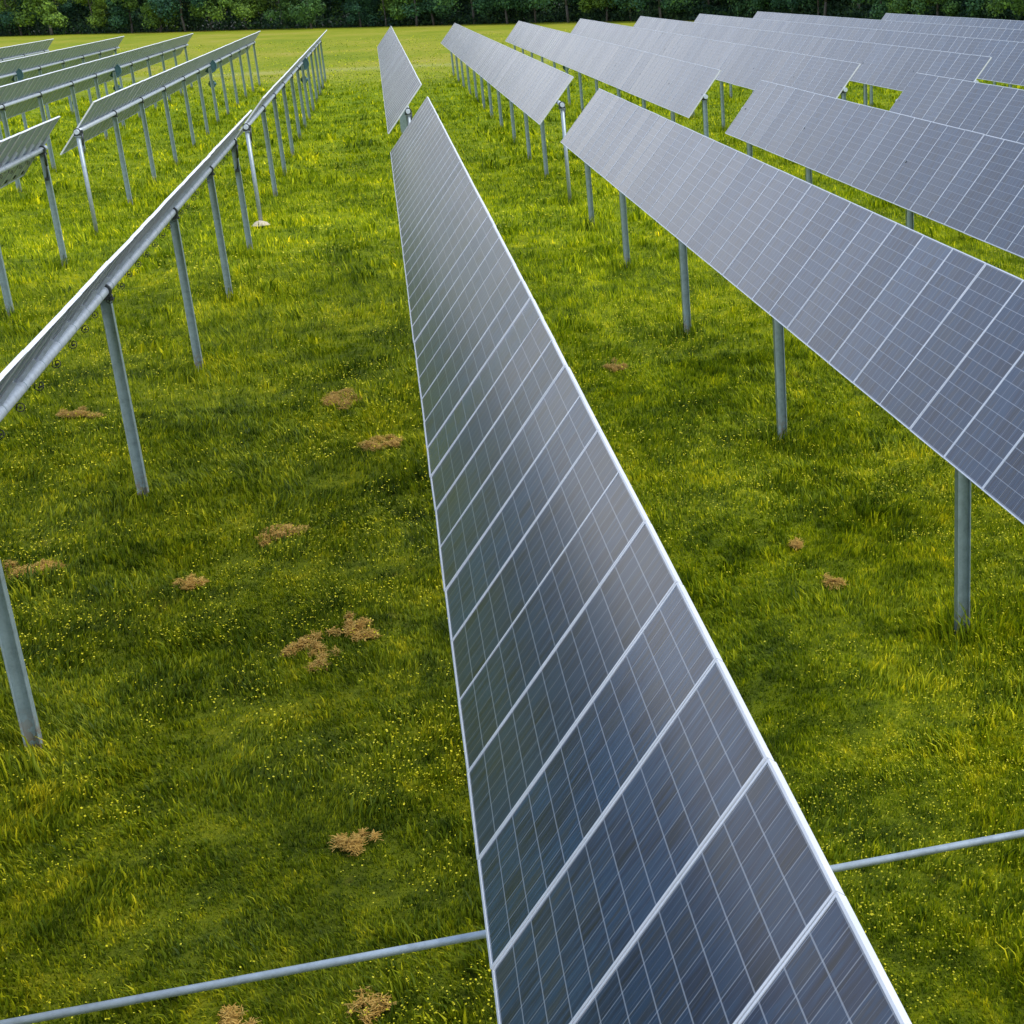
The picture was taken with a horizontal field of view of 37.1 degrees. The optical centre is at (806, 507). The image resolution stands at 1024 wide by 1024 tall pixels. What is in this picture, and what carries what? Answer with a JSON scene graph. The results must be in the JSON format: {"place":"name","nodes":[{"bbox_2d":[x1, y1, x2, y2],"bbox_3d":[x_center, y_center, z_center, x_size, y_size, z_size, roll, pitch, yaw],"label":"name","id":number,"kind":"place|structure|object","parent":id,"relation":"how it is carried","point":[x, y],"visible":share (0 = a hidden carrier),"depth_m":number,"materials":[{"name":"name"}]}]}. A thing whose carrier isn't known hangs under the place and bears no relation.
{"place":"outdoors","nodes":[
{"label":"outdoors","id":0,"kind":"place"},
{"bbox_2d":[0,2,732,35],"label":"forest floor","id":1,"kind":"structure","parent":0,"point":[157,30],"depth_m":285.03,"materials":[{"name":"green plant"}]},
{"bbox_2d":[56,0,92,31],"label":"forest tree","id":2,"kind":"object","parent":1,"relation":"on","point":[65,7],"visible":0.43,"depth_m":285.19,"materials":[{"name":"green plant"}]},
{"bbox_2d":[88,0,141,30],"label":"forest tree","id":3,"kind":"object","parent":1,"relation":"on","point":[112,14],"visible":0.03,"depth_m":284.70,"materials":[{"name":"green plant"}]},
{"bbox_2d":[126,0,164,30],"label":"forest tree","id":4,"kind":"object","parent":1,"relation":"on","point":[141,14],"visible":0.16,"depth_m":280.17,"materials":[{"name":"green plant"}]},
{"bbox_2d":[170,3,230,23],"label":"forest tree","id":5,"kind":"object","parent":1,"relation":"on","point":[203,15],"visible":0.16,"depth_m":279.18,"materials":[{"name":"green plant"}]},
{"bbox_2d":[254,0,295,11],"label":"forest tree","id":6,"kind":"object","parent":1,"relation":"on","point":[271,3],"visible":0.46,"depth_m":276.48,"materials":[{"name":"green plant"}]},
{"bbox_2d":[293,0,344,26],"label":"forest tree","id":7,"kind":"object","parent":1,"relation":"on","point":[298,2],"visible":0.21,"depth_m":274.21,"materials":[{"name":"green plant"}]},
{"bbox_2d":[331,0,353,24],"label":"forest tree","id":8,"kind":"object","parent":1,"relation":"on","point":[336,4],"visible":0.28,"depth_m":273.51,"materials":[{"name":"green plant"}]},
{"bbox_2d":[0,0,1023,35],"bbox_3d":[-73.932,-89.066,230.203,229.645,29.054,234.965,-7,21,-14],"label":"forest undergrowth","id":9,"kind":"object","parent":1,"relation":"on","point":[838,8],"visible":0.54,"depth_m":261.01,"materials":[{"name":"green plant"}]},
{"bbox_2d":[744,0,808,8],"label":"forest tree","id":10,"kind":"object","parent":1,"relation":"on","point":[757,3],"visible":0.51,"depth_m":227.33,"materials":[{"name":"green plant"}]},
{"bbox_2d":[965,0,999,16],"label":"forest tree","id":11,"kind":"object","parent":1,"relation":"on","point":[973,6],"visible":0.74,"depth_m":187.49,"materials":[{"name":"green plant"}]},
{"bbox_2d":[0,4,1023,1023],"bbox_3d":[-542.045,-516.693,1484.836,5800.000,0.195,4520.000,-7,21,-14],"label":"ground","id":12,"kind":"structure","parent":0,"point":[297,43],"depth_m":18.94,"materials":[{"name":"green plant"}]},
{"bbox_2d":[0,0,39,34],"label":"forest tree","id":13,"kind":"object","parent":12,"relation":"on","point":[3,7],"visible":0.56,"depth_m":280.29,"materials":[{"name":"green plant"}]},
{"bbox_2d":[0,0,41,35],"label":"forest tree","id":14,"kind":"object","parent":12,"relation":"on","point":[5,19],"visible":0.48,"depth_m":279.30,"materials":[{"name":"green plant"}]},
{"bbox_2d":[0,39,53,61],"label":"solar tracker","id":15,"kind":"object","parent":12,"relation":"on","point":[21,50],"visible":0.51,"depth_m":102.62,"materials":[{"name":"glass"}]},
{"bbox_2d":[2,558,63,578],"bbox_3d":[-10.229,0.782,19.369,1.043,0.129,0.596,0,20,5],"label":"straw clump","id":16,"kind":"object","parent":12,"relation":"on","point":[12,563],"visible":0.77,"depth_m":19.40,"materials":[{"name":"beige plant"}]},
{"bbox_2d":[0,116,67,315],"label":"solar tracker","id":17,"kind":"object","parent":12,"relation":"on","point":[20,151],"visible":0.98,"depth_m":38.24,"materials":[{"name":"grey metal"}]},
{"bbox_2d":[4,0,68,34],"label":"forest tree","id":18,"kind":"object","parent":12,"relation":"on","point":[49,18],"visible":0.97,"depth_m":275.91,"materials":[{"name":"green plant"}]},
{"bbox_2d":[0,36,123,139],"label":"solar tracker","id":19,"kind":"object","parent":12,"relation":"on","point":[19,69],"visible":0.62,"depth_m":89.32,"materials":[{"name":"metal"}]},
{"bbox_2d":[56,406,106,417],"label":"straw clump","id":20,"kind":"object","parent":12,"relation":"on","point":[80,411],"visible":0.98,"depth_m":26.68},
{"bbox_2d":[55,0,107,33],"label":"forest tree","id":21,"kind":"object","parent":12,"relation":"on","point":[98,7],"visible":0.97,"depth_m":277.43,"materials":[{"name":"green plant"}]},
{"bbox_2d":[0,33,193,191],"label":"solar tracker","id":22,"kind":"object","parent":12,"relation":"on","point":[25,95],"visible":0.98,"depth_m":70.33,"materials":[{"name":"metal"}]},
{"bbox_2d":[105,0,146,32],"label":"forest tree","id":23,"kind":"object","parent":12,"relation":"on","point":[117,10],"visible":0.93,"depth_m":273.42,"materials":[{"name":"green plant"}]},
{"bbox_2d":[0,110,252,748],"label":"solar tracker","id":24,"kind":"object","parent":12,"relation":"on","point":[23,370],"visible":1,"depth_m":21.38,"materials":[{"name":"grey metal"}]},
{"bbox_2d":[111,0,187,31],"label":"forest tree","id":25,"kind":"object","parent":12,"relation":"on","point":[153,21],"visible":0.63,"depth_m":272.75,"materials":[{"name":"green plant"}]},
{"bbox_2d":[60,31,260,234],"bbox_3d":[-32.524,-22.434,80.096,1.262,4.598,76.650,-7,21,-14],"label":"solar tracker","id":26,"kind":"object","parent":12,"relation":"on","point":[105,113],"visible":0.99,"depth_m":59.76,"materials":[{"name":"metal"}]},
{"bbox_2d":[147,0,206,31],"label":"forest tree","id":27,"kind":"object","parent":12,"relation":"on","point":[165,9],"visible":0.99,"depth_m":267.78,"materials":[{"name":"green plant"}]},
{"bbox_2d":[171,574,208,590],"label":"straw clump","id":28,"kind":"object","parent":12,"relation":"on","point":[192,580],"visible":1,"depth_m":18.89,"materials":[{"name":"beige plant"}]},
{"bbox_2d":[187,0,237,30],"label":"forest tree","id":29,"kind":"object","parent":12,"relation":"on","point":[225,3],"visible":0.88,"depth_m":269.29,"materials":[{"name":"green plant"}]},
{"bbox_2d":[206,0,267,29],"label":"forest tree","id":30,"kind":"object","parent":12,"relation":"on","point":[243,8],"visible":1,"depth_m":268.99,"materials":[{"name":"green plant"}]},
{"bbox_2d":[216,1002,261,1023],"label":"straw clump","id":31,"kind":"object","parent":12,"relation":"on","point":[229,1013],"visible":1,"depth_m":10.90,"materials":[{"name":"beige plant"}]},
{"bbox_2d":[253,220,269,225],"bbox_3d":[-17.279,-9.031,46.653,0.576,0.150,0.432,-7,21,-14],"label":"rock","id":32,"kind":"object","parent":12,"relation":"on","point":[260,222],"visible":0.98,"depth_m":46.57,"materials":[{"name":"stone"}]},
{"bbox_2d":[263,0,296,24],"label":"forest tree","id":33,"kind":"object","parent":12,"relation":"on","point":[282,6],"visible":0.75,"depth_m":268.25,"materials":[{"name":"green plant"}]},
{"bbox_2d":[236,30,326,226],"bbox_3d":[-27.650,-22.822,80.852,1.309,4.485,76.650,-7,21,-14],"label":"solar tracker","id":34,"kind":"object","parent":12,"relation":"on","point":[302,63],"visible":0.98,"depth_m":64.08,"materials":[{"name":"metal"}]},
{"bbox_2d":[255,522,311,545],"bbox_3d":[-7.277,0.328,20.503,0.777,0.126,0.828,-7,21,-14],"label":"straw clump","id":35,"kind":"object","parent":12,"relation":"on","point":[289,526],"visible":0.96,"depth_m":20.49,"materials":[{"name":"beige plant"}]},
{"bbox_2d":[280,631,325,657],"bbox_3d":[-5.739,1.571,16.811,0.556,0.168,0.617,-7,21,-14],"label":"straw clump","id":36,"kind":"object","parent":12,"relation":"on","point":[302,642],"visible":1,"depth_m":16.81,"materials":[{"name":"beige plant"}]},
{"bbox_2d":[286,0,326,28],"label":"forest tree","id":37,"kind":"object","parent":12,"relation":"on","point":[302,15],"visible":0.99,"depth_m":262.49,"materials":[{"name":"green plant"}]},
{"bbox_2d":[304,646,341,672],"bbox_3d":[-5.408,1.689,16.486,0.442,0.115,0.547,-7,21,-14],"label":"straw clump","id":38,"kind":"object","parent":12,"relation":"on","point":[319,662],"visible":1,"depth_m":16.48,"materials":[{"name":"beige plant"}]},
{"bbox_2d":[321,387,362,409],"bbox_3d":[-8.541,-2.039,27.129,0.822,0.139,1.516,-7,21,-14],"label":"straw clump","id":39,"kind":"object","parent":12,"relation":"on","point":[333,398],"visible":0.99,"depth_m":27.07,"materials":[{"name":"beige plant"}]},
{"bbox_2d":[324,610,380,641],"bbox_3d":[-5.264,1.391,17.322,0.678,0.176,0.666,3,21,14],"label":"straw clump","id":40,"kind":"object","parent":12,"relation":"on","point":[359,624],"visible":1,"depth_m":17.24,"materials":[{"name":"beige plant"}]},
{"bbox_2d":[328,827,383,855],"bbox_3d":[-4.011,2.928,13.048,0.458,0.134,0.436,7,22,24],"label":"straw clump","id":41,"kind":"object","parent":12,"relation":"on","point":[354,841],"visible":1,"depth_m":13.01,"materials":[{"name":"beige plant"}]},
{"bbox_2d":[331,0,380,26],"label":"forest tree","id":42,"kind":"object","parent":12,"relation":"on","point":[354,6],"visible":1,"depth_m":264.36,"materials":[{"name":"green plant"}]},
{"bbox_2d":[346,985,395,1023],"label":"straw clump","id":43,"kind":"object","parent":12,"relation":"on","point":[372,1003],"visible":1,"depth_m":11.05,"materials":[{"name":"beige plant"}]},
{"bbox_2d":[357,434,403,450],"bbox_3d":[-7.036,-1.091,24.379,0.872,0.151,0.931,-7,21,-14],"label":"straw clump","id":44,"kind":"object","parent":12,"relation":"on","point":[367,444],"visible":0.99,"depth_m":24.25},
{"bbox_2d":[375,0,407,26],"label":"forest tree","id":45,"kind":"object","parent":12,"relation":"on","point":[384,5],"visible":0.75,"depth_m":263.76,"materials":[{"name":"green plant"}]},
{"bbox_2d":[377,26,421,134],"bbox_3d":[-23.004,-23.502,82.153,1.266,4.620,74.250,-7,21,-14],"label":"solar tracker","id":46,"kind":"object","parent":12,"relation":"on","point":[401,83],"visible":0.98,"depth_m":61.07,"materials":[{"name":"glass"}]},
{"bbox_2d":[389,0,457,25],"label":"forest tree","id":47,"kind":"object","parent":12,"relation":"on","point":[395,9],"visible":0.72,"depth_m":260.28,"materials":[{"name":"green plant"}]},
{"bbox_2d":[402,0,454,24],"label":"forest tree","id":48,"kind":"object","parent":12,"relation":"on","point":[428,6],"visible":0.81,"depth_m":259.09,"materials":[{"name":"green plant"}]},
{"bbox_2d":[430,0,487,23],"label":"forest tree","id":49,"kind":"object","parent":12,"relation":"on","point":[446,4],"visible":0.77,"depth_m":255.56,"materials":[{"name":"green plant"}]},
{"bbox_2d":[469,0,531,23],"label":"forest tree","id":50,"kind":"object","parent":12,"relation":"on","point":[511,4],"visible":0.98,"depth_m":255.13,"materials":[{"name":"green plant"}]},
{"bbox_2d":[441,23,573,203],"bbox_3d":[-18.269,-24.071,83.272,1.304,4.638,76.000,-7,21,-14],"label":"solar tracker","id":51,"kind":"object","parent":12,"relation":"on","point":[533,89],"visible":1,"depth_m":63.45,"materials":[{"name":"glass"}]},
{"bbox_2d":[0,70,1023,1023],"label":"weed tufts","id":52,"kind":"object","parent":12,"relation":"on","point":[40,794],"visible":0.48,"depth_m":19.76,"materials":[{"name":"green plant"}]},
{"bbox_2d":[0,105,1023,1023],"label":"yellow wildflowers","id":53,"kind":"object","parent":12,"relation":"on","point":[438,603],"visible":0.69,"depth_m":18.71,"materials":[{"name":"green plant"}]},
{"bbox_2d":[525,0,559,22],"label":"forest tree","id":54,"kind":"object","parent":12,"relation":"on","point":[534,8],"visible":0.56,"depth_m":254.99,"materials":[{"name":"green plant"}]},
{"bbox_2d":[524,0,578,22],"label":"forest tree","id":55,"kind":"object","parent":12,"relation":"on","point":[541,2],"visible":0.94,"depth_m":249.30,"materials":[{"name":"green plant"}]},
{"bbox_2d":[576,0,636,21],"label":"forest tree","id":56,"kind":"object","parent":12,"relation":"on","point":[588,5],"visible":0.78,"depth_m":249.15,"materials":[{"name":"green plant"}]},
{"bbox_2d":[505,21,720,136],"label":"solar tracker","id":57,"kind":"object","parent":12,"relation":"on","point":[674,86],"visible":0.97,"depth_m":65.44,"materials":[{"name":"glass"}]},
{"bbox_2d":[602,357,626,370],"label":"straw clump","id":58,"kind":"object","parent":12,"relation":"on","point":[613,367],"visible":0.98,"depth_m":28.57,"materials":[{"name":"beige plant"}]},
{"bbox_2d":[598,0,631,20],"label":"forest tree","id":59,"kind":"object","parent":12,"relation":"on","point":[613,6],"visible":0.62,"depth_m":248.86,"materials":[{"name":"green plant"}]},
{"bbox_2d":[613,0,682,17],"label":"forest tree","id":60,"kind":"object","parent":12,"relation":"on","point":[642,4],"visible":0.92,"depth_m":241.75,"materials":[{"name":"green plant"}]},
{"bbox_2d":[390,97,911,1023],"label":"solar tracker","id":61,"kind":"object","parent":12,"relation":"on","point":[648,849],"visible":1,"depth_m":7.87,"materials":[{"name":"blue glass"}]},
{"bbox_2d":[0,829,1023,1023],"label":"drive shaft","id":62,"kind":"object","parent":61,"relation":"attached to","point":[229,981],"depth_m":7.97,"materials":[{"name":"grey metal"}]},
{"bbox_2d":[668,0,723,10],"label":"forest tree","id":63,"kind":"object","parent":12,"relation":"on","point":[688,1],"visible":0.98,"depth_m":237.82,"materials":[{"name":"green plant"}]},
{"bbox_2d":[571,18,860,183],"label":"solar tracker","id":64,"kind":"object","parent":12,"relation":"on","point":[747,66],"visible":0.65,"depth_m":66.23,"materials":[{"name":"glass"}]},
{"bbox_2d":[727,0,766,17],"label":"forest tree","id":65,"kind":"object","parent":12,"relation":"on","point":[738,7],"visible":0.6,"depth_m":234.53,"materials":[{"name":"green plant"}]},
{"bbox_2d":[768,0,811,13],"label":"forest tree","id":66,"kind":"object","parent":12,"relation":"on","point":[792,4],"visible":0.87,"depth_m":221.31,"materials":[{"name":"green plant"}]},
{"bbox_2d":[561,88,1023,633],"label":"solar tracker","id":67,"kind":"object","parent":12,"relation":"on","point":[919,336],"visible":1,"depth_m":18.74,"materials":[{"name":"blue glass"}]},
{"bbox_2d":[789,536,803,549],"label":"straw clump","id":68,"kind":"object","parent":12,"relation":"on","point":[796,544],"visible":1,"depth_m":19.50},
{"bbox_2d":[798,0,822,15],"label":"forest tree","id":69,"kind":"object","parent":12,"relation":"on","point":[816,1],"visible":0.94,"depth_m":218.34,"materials":[{"name":"green plant"}]},
{"bbox_2d":[633,16,991,105],"bbox_3d":[-4.014,-25.985,87.286,1.264,4.596,75.250,-7,21,-14],"label":"solar tracker","id":70,"kind":"object","parent":12,"relation":"on","point":[893,67],"visible":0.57,"depth_m":64.89,"materials":[{"name":"glass"}]},
{"bbox_2d":[821,572,845,589],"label":"straw clump","id":71,"kind":"object","parent":12,"relation":"on","point":[832,580],"visible":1,"depth_m":18.25,"materials":[{"name":"beige plant"}]},
{"bbox_2d":[823,0,851,15],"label":"forest tree","id":72,"kind":"object","parent":12,"relation":"on","point":[825,8],"visible":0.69,"depth_m":216.10,"materials":[{"name":"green plant"}]},
{"bbox_2d":[694,14,1023,106],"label":"solar tracker","id":73,"kind":"object","parent":12,"relation":"on","point":[1005,64],"visible":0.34,"depth_m":72.68,"materials":[{"name":"glass"}]},
{"bbox_2d":[852,0,892,19],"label":"forest tree","id":74,"kind":"object","parent":12,"relation":"on","point":[881,11],"visible":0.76,"depth_m":202.27,"materials":[{"name":"green plant"}]},
{"bbox_2d":[725,80,1023,258],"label":"solar tracker","id":75,"kind":"object","parent":12,"relation":"on","point":[968,183],"visible":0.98,"depth_m":31.68,"materials":[{"name":"blue glass"}]},
{"bbox_2d":[753,11,1023,88],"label":"solar tracker","id":76,"kind":"object","parent":12,"relation":"on","point":[1014,35],"visible":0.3,"depth_m":88.22,"materials":[{"name":"glass"}]},
{"bbox_2d":[886,0,941,14],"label":"forest tree","id":77,"kind":"object","parent":12,"relation":"on","point":[908,2],"visible":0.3,"depth_m":199.39,"materials":[{"name":"green plant"}]},
{"bbox_2d":[888,0,962,16],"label":"forest tree","id":78,"kind":"object","parent":12,"relation":"on","point":[952,8],"visible":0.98,"depth_m":192.56,"materials":[{"name":"green plant"}]},
{"bbox_2d":[881,13,1023,84],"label":"solar tracker","id":79,"kind":"object","parent":12,"relation":"on","point":[993,23],"visible":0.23,"depth_m":93.41,"materials":[{"name":"glass"}]},
{"bbox_2d":[890,73,1023,143],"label":"solar tracker","id":80,"kind":"object","parent":12,"relation":"on","point":[991,110],"visible":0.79,"depth_m":41.17,"materials":[{"name":"blue glass"}]},
{"bbox_2d":[981,0,1023,16],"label":"forest tree","id":81,"kind":"object","parent":12,"relation":"on","point":[998,7],"visible":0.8,"depth_m":179.14,"materials":[{"name":"green plant"}]},
{"bbox_2d":[996,0,1023,13],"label":"forest tree","id":82,"kind":"object","parent":12,"relation":"on","point":[1012,5],"visible":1,"depth_m":176.28,"materials":[{"name":"green plant"}]}
]}

